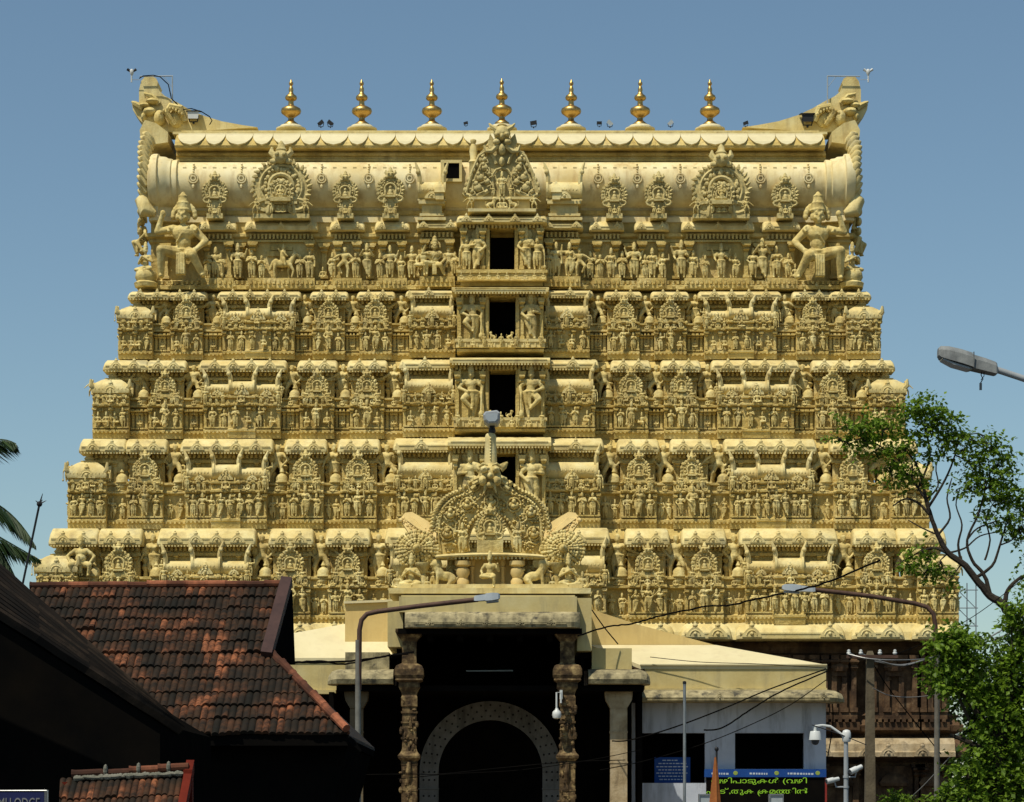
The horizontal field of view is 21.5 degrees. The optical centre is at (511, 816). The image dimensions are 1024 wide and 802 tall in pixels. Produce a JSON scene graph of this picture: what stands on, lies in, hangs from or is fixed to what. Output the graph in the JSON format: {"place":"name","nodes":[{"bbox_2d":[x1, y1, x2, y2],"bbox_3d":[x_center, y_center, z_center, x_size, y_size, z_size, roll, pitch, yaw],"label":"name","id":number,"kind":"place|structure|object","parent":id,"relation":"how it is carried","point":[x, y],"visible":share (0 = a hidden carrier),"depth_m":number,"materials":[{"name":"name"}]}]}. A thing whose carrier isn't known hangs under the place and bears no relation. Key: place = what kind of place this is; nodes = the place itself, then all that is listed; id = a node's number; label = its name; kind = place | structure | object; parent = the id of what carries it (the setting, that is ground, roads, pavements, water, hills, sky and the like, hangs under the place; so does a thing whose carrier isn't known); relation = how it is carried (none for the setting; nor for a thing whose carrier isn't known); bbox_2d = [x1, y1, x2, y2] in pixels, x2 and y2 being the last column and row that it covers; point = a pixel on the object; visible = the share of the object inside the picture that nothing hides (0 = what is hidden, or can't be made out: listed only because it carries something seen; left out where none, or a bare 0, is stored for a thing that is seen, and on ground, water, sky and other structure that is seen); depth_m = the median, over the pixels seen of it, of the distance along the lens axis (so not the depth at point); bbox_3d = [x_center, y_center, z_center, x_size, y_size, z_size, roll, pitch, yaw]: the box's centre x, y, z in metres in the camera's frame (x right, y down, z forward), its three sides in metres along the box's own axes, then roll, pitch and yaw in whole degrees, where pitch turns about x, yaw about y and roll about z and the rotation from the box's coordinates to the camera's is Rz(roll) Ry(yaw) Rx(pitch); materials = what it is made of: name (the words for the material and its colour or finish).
{"place":"outdoors","nodes":[
{"label":"outdoors","id":0,"kind":"place"},
{"bbox_2d":[0,564,210,801],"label":"dark house","id":1,"kind":"structure","parent":0,"point":[72,697],"depth_m":27.40,"materials":[{"name":"ceramic"}]},
{"bbox_2d":[22,493,44,583],"bbox_3d":[-4.930,-2.823,27.798,0.266,1.017,0.085,0,0,-13],"label":"lightning rod","id":2,"kind":"object","parent":1,"relation":"on","point":[39,503],"visible":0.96,"depth_m":27.79,"materials":[{"name":"black metal"}]},
{"bbox_2d":[59,760,193,801],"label":"gate roof","id":3,"kind":"structure","parent":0,"point":[153,783],"depth_m":23.86,"materials":[{"name":"tile"}]},
{"bbox_2d":[29,576,374,801],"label":"tiled house","id":4,"kind":"structure","parent":0,"point":[214,660],"depth_m":40.06,"materials":[{"name":"tile"}]},
{"bbox_2d":[295,653,407,664],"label":"overhead wire","id":5,"kind":"object","parent":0,"point":[351,662],"visible":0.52,"depth_m":72.99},
{"bbox_2d":[295,651,413,663],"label":"overhead wire","id":6,"kind":"object","parent":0,"point":[351,660],"visible":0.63,"depth_m":71.99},
{"bbox_2d":[0,0,1023,787],"label":"sky","id":7,"kind":"structure","parent":0,"point":[941,128],"materials":[{"name":"blue"}]},
{"bbox_2d":[600,680,825,769],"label":"overhead wire","id":8,"kind":"object","parent":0,"point":[717,738],"visible":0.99,"depth_m":78.86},
{"bbox_2d":[704,670,827,730],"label":"overhead wire","id":9,"kind":"object","parent":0,"point":[764,701],"visible":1,"depth_m":79.22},
{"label":"road","id":10,"kind":"structure","parent":0,"visible":0},
{"bbox_2d":[0,790,47,801],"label":"lodge sign","id":11,"kind":"object","parent":10,"relation":"on","point":[22,796],"visible":1,"depth_m":21.50,"materials":[{"name":"blue paint"}]},
{"bbox_2d":[355,593,499,801],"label":"street lamp","id":12,"kind":"object","parent":10,"relation":"on","point":[491,597],"visible":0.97,"depth_m":59.95,"materials":[{"name":"metal"}]},
{"bbox_2d":[683,681,685,801],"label":"steel pole","id":13,"kind":"object","parent":10,"relation":"on","point":[684,741],"visible":1,"depth_m":71.97,"materials":[{"name":"grey metal"}]},
{"bbox_2d":[698,794,709,801],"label":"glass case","id":14,"kind":"object","parent":10,"relation":"on","point":[703,797],"visible":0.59,"depth_m":70.00,"materials":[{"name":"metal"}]},
{"bbox_2d":[709,747,720,801],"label":"furled flag","id":15,"kind":"object","parent":10,"relation":"on","point":[715,793],"visible":1,"depth_m":55.95,"materials":[{"name":"orange fabric"}]},
{"bbox_2d":[768,794,783,801],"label":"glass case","id":16,"kind":"object","parent":10,"relation":"on","point":[775,797],"visible":1,"depth_m":70.00,"materials":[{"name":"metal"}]},
{"bbox_2d":[812,724,866,801],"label":"camera pole","id":17,"kind":"object","parent":10,"relation":"on","point":[846,736],"visible":1,"depth_m":53.95,"materials":[{"name":"white metal"}]},
{"bbox_2d":[809,727,820,744],"bbox_3d":[6.060,-1.620,53.960,0.252,0.360,0.248,0,0,0],"label":"dome camera","id":18,"kind":"object","parent":17,"relation":"attached to","point":[815,736],"visible":1,"depth_m":53.88,"materials":[{"name":"white plastic"}]},
{"bbox_2d":[825,777,842,787],"bbox_3d":[6.457,-0.693,53.951,0.422,0.221,0.113,0,0,-22],"label":"bullet camera","id":19,"kind":"object","parent":17,"relation":"attached to","point":[830,780],"visible":1,"depth_m":53.90,"materials":[{"name":"white plastic"}]},
{"bbox_2d":[848,764,862,777],"bbox_3d":[6.836,-0.918,53.923,0.356,0.270,0.200,0,0,0],"label":"bullet camera","id":20,"kind":"object","parent":17,"relation":"attached to","point":[854,769],"visible":1,"depth_m":53.89,"materials":[{"name":"white plastic"}]},
{"bbox_2d":[937,346,1023,389],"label":"street lamp","id":21,"kind":"object","parent":10,"relation":"on","point":[958,359],"visible":1,"depth_m":24.92,"materials":[{"name":"grey metal"}]},
{"bbox_3d":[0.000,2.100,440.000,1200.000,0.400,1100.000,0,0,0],"label":"ground","id":22,"kind":"structure","parent":0,"visible":0},
{"bbox_2d":[0,439,41,574],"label":"palm tree","id":23,"kind":"object","parent":22,"relation":"on","point":[14,525],"visible":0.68,"depth_m":44.08,"materials":[{"name":"green plant"}]},
{"bbox_2d":[288,599,393,734],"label":"side hall","id":24,"kind":"structure","parent":22,"relation":"on","point":[334,643],"depth_m":81.62,"materials":[{"name":"beige paint"}]},
{"bbox_2d":[31,77,966,801],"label":"temple tower","id":25,"kind":"structure","parent":22,"relation":"on","point":[659,351],"depth_m":91.47,"materials":[{"name":"beige paint"}]},
{"bbox_2d":[130,75,172,102],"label":"pipe bracket","id":26,"kind":"object","parent":25,"relation":"attached to","point":[164,76],"visible":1,"depth_m":94.29,"materials":[{"name":"grey metal"}]},
{"bbox_2d":[127,68,136,81],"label":"ridge camera","id":27,"kind":"object","parent":26,"relation":"attached to","point":[131,71],"visible":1,"depth_m":94.26,"materials":[{"name":"white plastic"}]},
{"bbox_2d":[139,75,211,124],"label":"slack cable","id":28,"kind":"object","parent":25,"relation":"attached to","point":[171,97],"visible":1,"depth_m":94.14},
{"bbox_2d":[186,110,199,123],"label":"ridge floodlight","id":29,"kind":"object","parent":25,"relation":"attached to","point":[193,113],"visible":1,"depth_m":94.16,"materials":[{"name":"white plastic"}]},
{"bbox_2d":[317,120,323,127],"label":"ridge floodlight","id":30,"kind":"object","parent":25,"relation":"attached to","point":[320,122],"visible":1,"depth_m":94.22,"materials":[{"name":"black metal"}]},
{"bbox_2d":[327,120,333,127],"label":"ridge floodlight","id":31,"kind":"object","parent":25,"relation":"attached to","point":[330,122],"visible":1,"depth_m":94.22,"materials":[{"name":"black metal"}]},
{"bbox_2d":[530,120,536,127],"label":"ridge floodlight","id":32,"kind":"object","parent":25,"relation":"attached to","point":[534,122],"visible":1,"depth_m":94.22,"materials":[{"name":"black metal"}]},
{"bbox_2d":[607,120,612,127],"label":"ridge floodlight","id":33,"kind":"object","parent":25,"relation":"attached to","point":[609,122],"visible":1,"depth_m":94.22,"materials":[{"name":"grey glass"}]},
{"bbox_2d":[667,119,673,127],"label":"ridge floodlight","id":34,"kind":"object","parent":25,"relation":"attached to","point":[670,122],"visible":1,"depth_m":94.23,"materials":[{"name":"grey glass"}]},
{"bbox_2d":[799,113,814,127],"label":"ridge floodlight","id":35,"kind":"object","parent":25,"relation":"attached to","point":[807,117],"visible":1,"depth_m":94.15,"materials":[{"name":"black metal"}]},
{"bbox_2d":[827,75,869,102],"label":"pipe bracket","id":36,"kind":"object","parent":25,"relation":"attached to","point":[835,76],"visible":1,"depth_m":94.29,"materials":[{"name":"grey metal"}]},
{"bbox_2d":[863,68,872,81],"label":"ridge camera","id":37,"kind":"object","parent":36,"relation":"attached to","point":[867,71],"visible":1,"depth_m":94.26,"materials":[{"name":"white plastic"}]},
{"bbox_2d":[592,610,843,801],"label":"ticket office","id":38,"kind":"structure","parent":22,"relation":"on","point":[779,740],"depth_m":81.00,"materials":[{"name":"blue paint"}]},
{"bbox_2d":[654,757,689,782],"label":"blue notice","id":39,"kind":"object","parent":38,"relation":"attached to","point":[668,769],"visible":0.91,"depth_m":81.30,"materials":[{"name":"blue metal"}]},
{"bbox_2d":[651,657,823,667],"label":"overhead wire","id":40,"kind":"object","parent":38,"relation":"attached to","point":[737,663],"visible":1,"depth_m":80.52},
{"bbox_2d":[704,769,826,801],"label":"led display board","id":41,"kind":"object","parent":38,"relation":"attached to","point":[760,785],"visible":0.91,"depth_m":80.84,"materials":[{"name":"black plastic"}]},
{"bbox_2d":[826,704,833,759],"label":"overhead wire","id":42,"kind":"object","parent":38,"relation":"attached to","point":[831,732],"visible":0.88,"depth_m":81.97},
{"bbox_2d":[782,584,939,799],"bbox_3d":[8.413,-1.850,65.000,3.827,7.500,0.300,0,0,0],"label":"street lamp","id":43,"kind":"object","parent":22,"relation":"on","point":[789,588],"visible":0.93,"depth_m":64.95,"materials":[{"name":"metal"}]},
{"bbox_2d":[577,559,879,635],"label":"overhead wire","id":44,"kind":"object","parent":43,"relation":"attached to","point":[834,579],"visible":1,"depth_m":67.65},
{"bbox_2d":[847,650,897,801],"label":"electric pole","id":45,"kind":"object","parent":22,"relation":"on","point":[870,789],"visible":1,"depth_m":67.89,"materials":[{"name":"concrete"}]},
{"bbox_2d":[848,654,931,660],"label":"overhead wire","id":46,"kind":"object","parent":45,"relation":"attached to","point":[888,659],"visible":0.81,"depth_m":67.70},
{"bbox_2d":[874,665,940,753],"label":"overhead wire","id":47,"kind":"object","parent":45,"relation":"attached to","point":[902,706],"visible":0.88,"depth_m":69.47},
{"bbox_2d":[862,633,1008,665],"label":"overhead wire","id":48,"kind":"object","parent":45,"relation":"attached to","point":[914,662],"visible":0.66,"depth_m":68.39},
{"bbox_2d":[852,616,1023,664],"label":"overhead wire","id":49,"kind":"object","parent":45,"relation":"attached to","point":[924,660],"visible":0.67,"depth_m":68.57,"materials":[{"name":"black metal"}]},
{"bbox_2d":[897,578,1023,653],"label":"overhead wire","id":50,"kind":"object","parent":45,"relation":"attached to","point":[971,617],"visible":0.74,"depth_m":69.50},
{"bbox_2d":[876,788,924,801],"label":"shrub","id":51,"kind":"object","parent":22,"relation":"on","point":[901,797],"visible":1,"depth_m":68.90,"materials":[{"name":"green plant"}]},
{"bbox_2d":[820,389,1023,628],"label":"tree","id":52,"kind":"object","parent":22,"relation":"on","point":[859,429],"visible":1,"depth_m":71.94,"materials":[{"name":"green plant"}]},
{"bbox_2d":[957,583,977,776],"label":"scaffold tower","id":53,"kind":"structure","parent":22,"relation":"on","point":[975,606],"depth_m":113.99,"materials":[{"name":"metal"}]},
{"bbox_2d":[913,583,1023,801],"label":"tree","id":54,"kind":"object","parent":22,"relation":"on","point":[1000,731],"visible":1,"depth_m":62.82,"materials":[{"name":"green plant"}]},
{"bbox_2d":[930,619,1023,797],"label":"tree","id":55,"kind":"object","parent":22,"relation":"on","point":[973,717],"visible":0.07,"depth_m":67.90,"materials":[{"name":"green plant"}]},
{"bbox_2d":[909,757,949,798],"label":"overhead wire","id":56,"kind":"object","parent":55,"relation":"attached to","point":[930,778],"visible":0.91,"depth_m":68.40,"materials":[{"name":"black metal"}]},
{"bbox_2d":[873,671,989,697],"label":"overhead wire","id":57,"kind":"object","parent":55,"relation":"attached to","point":[899,696],"visible":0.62,"depth_m":68.06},
{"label":"stone plinth","id":58,"kind":"structure","parent":0,"visible":0},
{"bbox_2d":[328,433,649,801],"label":"entrance porch","id":59,"kind":"object","parent":58,"relation":"on","point":[438,709],"visible":1,"depth_m":79.56,"materials":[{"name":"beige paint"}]},
{"bbox_2d":[466,670,512,671],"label":"tube light","id":60,"kind":"object","parent":59,"relation":"attached to","point":[485,670],"visible":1,"depth_m":80.98,"materials":[{"name":"grey glass"}]},
{"bbox_2d":[483,410,499,433],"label":"floodlight","id":61,"kind":"object","parent":59,"relation":"on","point":[491,420],"visible":1,"depth_m":79.26,"materials":[{"name":"grey plastic"}]},
{"bbox_2d":[366,760,621,774],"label":"overhead wire","id":62,"kind":"object","parent":59,"relation":"attached to","point":[497,768],"visible":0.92,"depth_m":77.17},
{"bbox_2d":[399,750,638,778],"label":"overhead wire","id":63,"kind":"object","parent":59,"relation":"attached to","point":[518,770],"visible":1,"depth_m":77.19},
{"bbox_2d":[552,690,561,718],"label":"dome camera","id":64,"kind":"object","parent":59,"relation":"attached to","point":[556,713],"visible":1,"depth_m":77.72,"materials":[{"name":"white plastic"}]},
{"bbox_2d":[592,610,617,643],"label":"overhead wire","id":65,"kind":"object","parent":59,"relation":"attached to","point":[604,628],"visible":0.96,"depth_m":78.42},
{"bbox_2d":[612,668,825,741],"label":"overhead wire","id":66,"kind":"object","parent":59,"relation":"attached to","point":[719,709],"visible":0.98,"depth_m":78.79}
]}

